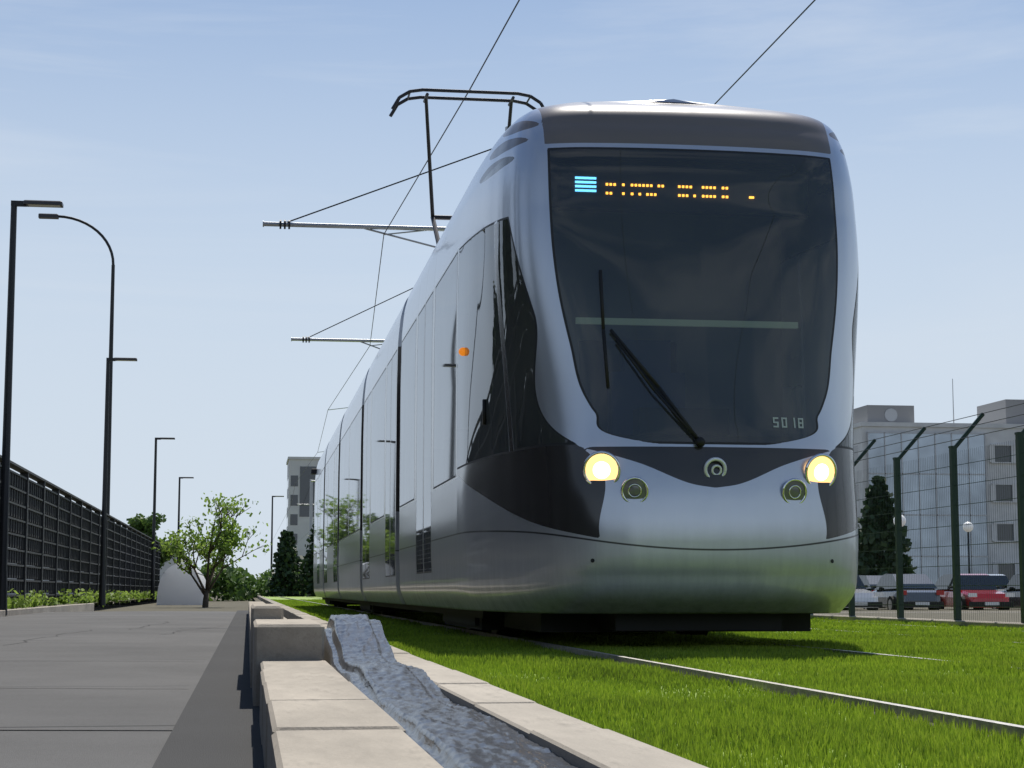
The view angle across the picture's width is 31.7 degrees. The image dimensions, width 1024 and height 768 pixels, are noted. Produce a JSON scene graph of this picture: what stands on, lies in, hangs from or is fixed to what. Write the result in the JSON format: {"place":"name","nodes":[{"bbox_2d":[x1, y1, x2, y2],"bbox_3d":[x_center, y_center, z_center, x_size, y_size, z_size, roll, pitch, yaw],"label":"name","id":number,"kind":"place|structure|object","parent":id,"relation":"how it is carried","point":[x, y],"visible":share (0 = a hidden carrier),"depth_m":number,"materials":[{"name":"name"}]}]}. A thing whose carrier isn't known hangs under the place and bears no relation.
{"place":"outdoors","nodes":[
{"label":"outdoors","id":0,"kind":"place"},
{"bbox_2d":[0,611,235,767],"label":"road asphalt","id":1,"kind":"structure","parent":0,"point":[155,670],"depth_m":10.26,"materials":[{"name":"grey asphalt"}]},
{"bbox_2d":[0,610,263,767],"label":"road patch","id":2,"kind":"object","parent":1,"relation":"on","point":[217,725],"visible":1,"depth_m":7.01,"materials":[{"name":"grey asphalt"}]},
{"bbox_2d":[0,0,1023,578],"label":"sky","id":3,"kind":"structure","parent":0,"point":[172,129],"materials":[{"name":"blue"}]},
{"bbox_2d":[94,595,1020,622],"bbox_3d":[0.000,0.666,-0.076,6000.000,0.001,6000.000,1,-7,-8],"label":"ground sheet","id":4,"kind":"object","parent":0,"point":[230,605],"depth_m":62.20,"materials":[{"name":"grey concrete"}]},
{"bbox_2d":[0,598,149,616],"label":"road kerb","id":5,"kind":"structure","parent":4,"relation":"on","point":[79,607],"depth_m":46.06,"materials":[{"name":"concrete"}]},
{"bbox_2d":[7,588,157,608],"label":"verge weeds","id":6,"kind":"object","parent":5,"relation":"on","point":[32,600],"visible":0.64,"depth_m":56.20,"materials":[{"name":"green plant"}]},
{"bbox_2d":[0,455,160,606],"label":"fence","id":7,"kind":"object","parent":4,"relation":"on","point":[56,533],"visible":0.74,"depth_m":58.86,"materials":[{"name":"grey metal"}]},
{"bbox_2d":[0,200,283,615],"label":"street lamps","id":8,"kind":"object","parent":4,"relation":"on","point":[5,478],"visible":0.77,"depth_m":38.00,"materials":[{"name":"grey metal"}]},
{"bbox_2d":[126,512,174,568],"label":"tree","id":9,"kind":"object","parent":4,"relation":"on","point":[142,523],"depth_m":166.57,"materials":[{"name":"green plant"}]},
{"bbox_2d":[7,457,320,594],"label":"buildings","id":10,"kind":"structure","parent":4,"relation":"on","point":[297,520],"depth_m":297.98,"materials":[{"name":"white concrete"}]},
{"bbox_2d":[157,563,205,604],"bbox_3d":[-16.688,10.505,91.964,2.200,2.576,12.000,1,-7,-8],"label":"boulder","id":11,"kind":"object","parent":4,"relation":"on","point":[177,586],"visible":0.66,"depth_m":86.08,"materials":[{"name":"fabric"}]},
{"bbox_2d":[151,491,271,607],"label":"spring tree","id":12,"kind":"object","parent":4,"relation":"on","point":[234,539],"depth_m":73.36,"materials":[{"name":"green plant"}]},
{"bbox_2d":[189,562,306,600],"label":"shrubs","id":13,"kind":"object","parent":4,"relation":"on","point":[233,583],"visible":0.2,"depth_m":119.84,"materials":[{"name":"green plant"}]},
{"bbox_2d":[288,531,304,573],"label":"conifer","id":14,"kind":"object","parent":4,"relation":"on","point":[293,541],"visible":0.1,"depth_m":133.42,"materials":[{"name":"green plant"}]},
{"bbox_2d":[294,519,315,596],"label":"conifer","id":15,"kind":"object","parent":4,"relation":"on","point":[308,570],"depth_m":110.50,"materials":[{"name":"green plant"}]},
{"bbox_2d":[248,602,442,767],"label":"block wall","id":16,"kind":"structure","parent":4,"relation":"on","point":[317,710],"depth_m":4.61,"materials":[{"name":"concrete"}]},
{"bbox_2d":[262,596,1023,767],"bbox_3d":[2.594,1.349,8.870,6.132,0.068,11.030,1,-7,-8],"label":"grass","id":17,"kind":"structure","parent":4,"relation":"on","point":[764,726],"depth_m":6.22,"materials":[{"name":"green plant"}]},
{"bbox_2d":[262,530,304,596],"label":"conifer","id":18,"kind":"object","parent":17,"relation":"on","point":[284,559],"depth_m":110.23,"materials":[{"name":"green plant"}]},
{"bbox_2d":[257,596,707,767],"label":"edging kerb","id":19,"kind":"structure","parent":17,"relation":"on","point":[573,741],"depth_m":4.17,"materials":[{"name":"concrete"}]},
{"bbox_2d":[263,0,815,549],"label":"overhead line","id":20,"kind":"object","parent":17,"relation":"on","point":[285,224],"visible":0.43,"depth_m":29.49,"materials":[{"name":"grey metal"}]},
{"bbox_2d":[313,99,858,613],"bbox_3d":[-1.147,1.498,26.106,2.402,3.230,32.100,1,-7,-8],"label":"tram","id":21,"kind":"object","parent":17,"relation":"on","point":[717,245],"visible":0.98,"depth_m":10.72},
{"bbox_2d":[311,468,316,474],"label":"tram camera pods","id":22,"kind":"object","parent":21,"relation":"attached to","point":[313,471],"visible":0.42,"depth_m":39.58,"materials":[{"name":"black plastic"}]},
{"bbox_2d":[389,88,544,244],"bbox_3d":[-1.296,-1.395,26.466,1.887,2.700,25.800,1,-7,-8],"label":"pantograph","id":23,"kind":"object","parent":21,"relation":"on","point":[426,97],"visible":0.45,"depth_m":21.13,"materials":[{"name":"black metal"}]},
{"bbox_2d":[459,270,836,562],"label":"tram fittings","id":24,"kind":"object","parent":21,"relation":"in","point":[821,467],"visible":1,"depth_m":10.32,"materials":[{"name":"glass"}]},
{"bbox_2d":[271,599,1023,635],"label":"grass","id":25,"kind":"structure","parent":17,"relation":"on","point":[396,625],"depth_m":17.69,"materials":[{"name":"green plant"}]},
{"bbox_2d":[278,596,1023,740],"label":"track rails","id":26,"kind":"object","parent":17,"relation":"on","point":[898,708],"visible":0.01,"depth_m":6.18,"materials":[{"name":"metal"}]},
{"bbox_2d":[322,597,810,637],"bbox_3d":[-1.043,2.946,25.218,2.000,0.590,29.750,1,-7,-8],"label":"tram undercarriage","id":27,"kind":"object","parent":26,"relation":"on","point":[512,624],"visible":0.26,"depth_m":11.04,"materials":[{"name":"black metal"}]},
{"bbox_2d":[853,379,1023,589],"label":"office building","id":28,"kind":"structure","parent":4,"relation":"on","point":[871,422],"depth_m":146.59,"materials":[{"name":"grey glass"}]},
{"bbox_2d":[810,612,1023,627],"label":"curb","id":29,"kind":"structure","parent":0,"point":[966,623],"depth_m":19.16,"materials":[{"name":"concrete"}]},
{"bbox_2d":[844,573,881,609],"bbox_3d":[11.709,7.503,64.936,1.910,1.475,4.429,1,-7,-10],"label":"white car","id":30,"kind":"object","parent":29,"relation":"on","point":[860,602],"visible":0.12,"depth_m":62.93,"materials":[{"name":"white paint"}]},
{"bbox_2d":[859,575,881,590],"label":"dark car","id":31,"kind":"object","parent":29,"relation":"on","point":[867,583],"visible":0.06,"depth_m":71.69,"materials":[{"name":"grey paint"}]},
{"bbox_2d":[858,475,916,574],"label":"park conifer","id":32,"kind":"object","parent":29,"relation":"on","point":[871,525],"depth_m":80.45,"materials":[{"name":"green plant"}]},
{"bbox_2d":[864,574,943,609],"bbox_3d":[14.147,7.618,65.678,1.880,1.415,4.326,1,-7,-8],"label":"grey car","id":33,"kind":"object","parent":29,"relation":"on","point":[883,581],"visible":0.52,"depth_m":64.18,"materials":[{"name":"grey paint"}]},
{"bbox_2d":[810,403,1023,622],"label":"fence","id":34,"kind":"object","parent":29,"relation":"on","point":[953,486],"visible":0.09,"depth_m":18.13,"materials":[{"name":"grey"}]},
{"bbox_2d":[893,515,972,573],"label":"globe lamps","id":35,"kind":"object","parent":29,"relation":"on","point":[967,528],"visible":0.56,"depth_m":83.50,"materials":[{"name":"grey glass"}]},
{"bbox_2d":[935,574,1014,609],"bbox_3d":[16.657,7.614,65.648,1.860,1.415,4.223,1,-7,-6],"label":"red car","id":36,"kind":"object","parent":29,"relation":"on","point":[976,596],"visible":0.61,"depth_m":64.70,"materials":[{"name":"red paint"}]},
{"bbox_2d":[988,574,1007,590],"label":"white car","id":37,"kind":"object","parent":29,"relation":"on","point":[1003,580],"visible":0.02,"depth_m":73.50,"materials":[{"name":"grey paint"}]},
{"bbox_2d":[992,574,1019,608],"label":"dark car","id":38,"kind":"object","parent":29,"relation":"on","point":[1011,589],"visible":0.2,"depth_m":66.31,"materials":[{"name":"grey paint"}]},
{"label":"trench earth","id":39,"kind":"structure","parent":0,"visible":0},
{"bbox_2d":[324,614,577,767],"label":"water stream","id":40,"kind":"structure","parent":39,"relation":"on","point":[429,717],"depth_m":4.90,"materials":[{"name":"blue liquid"}]}
]}

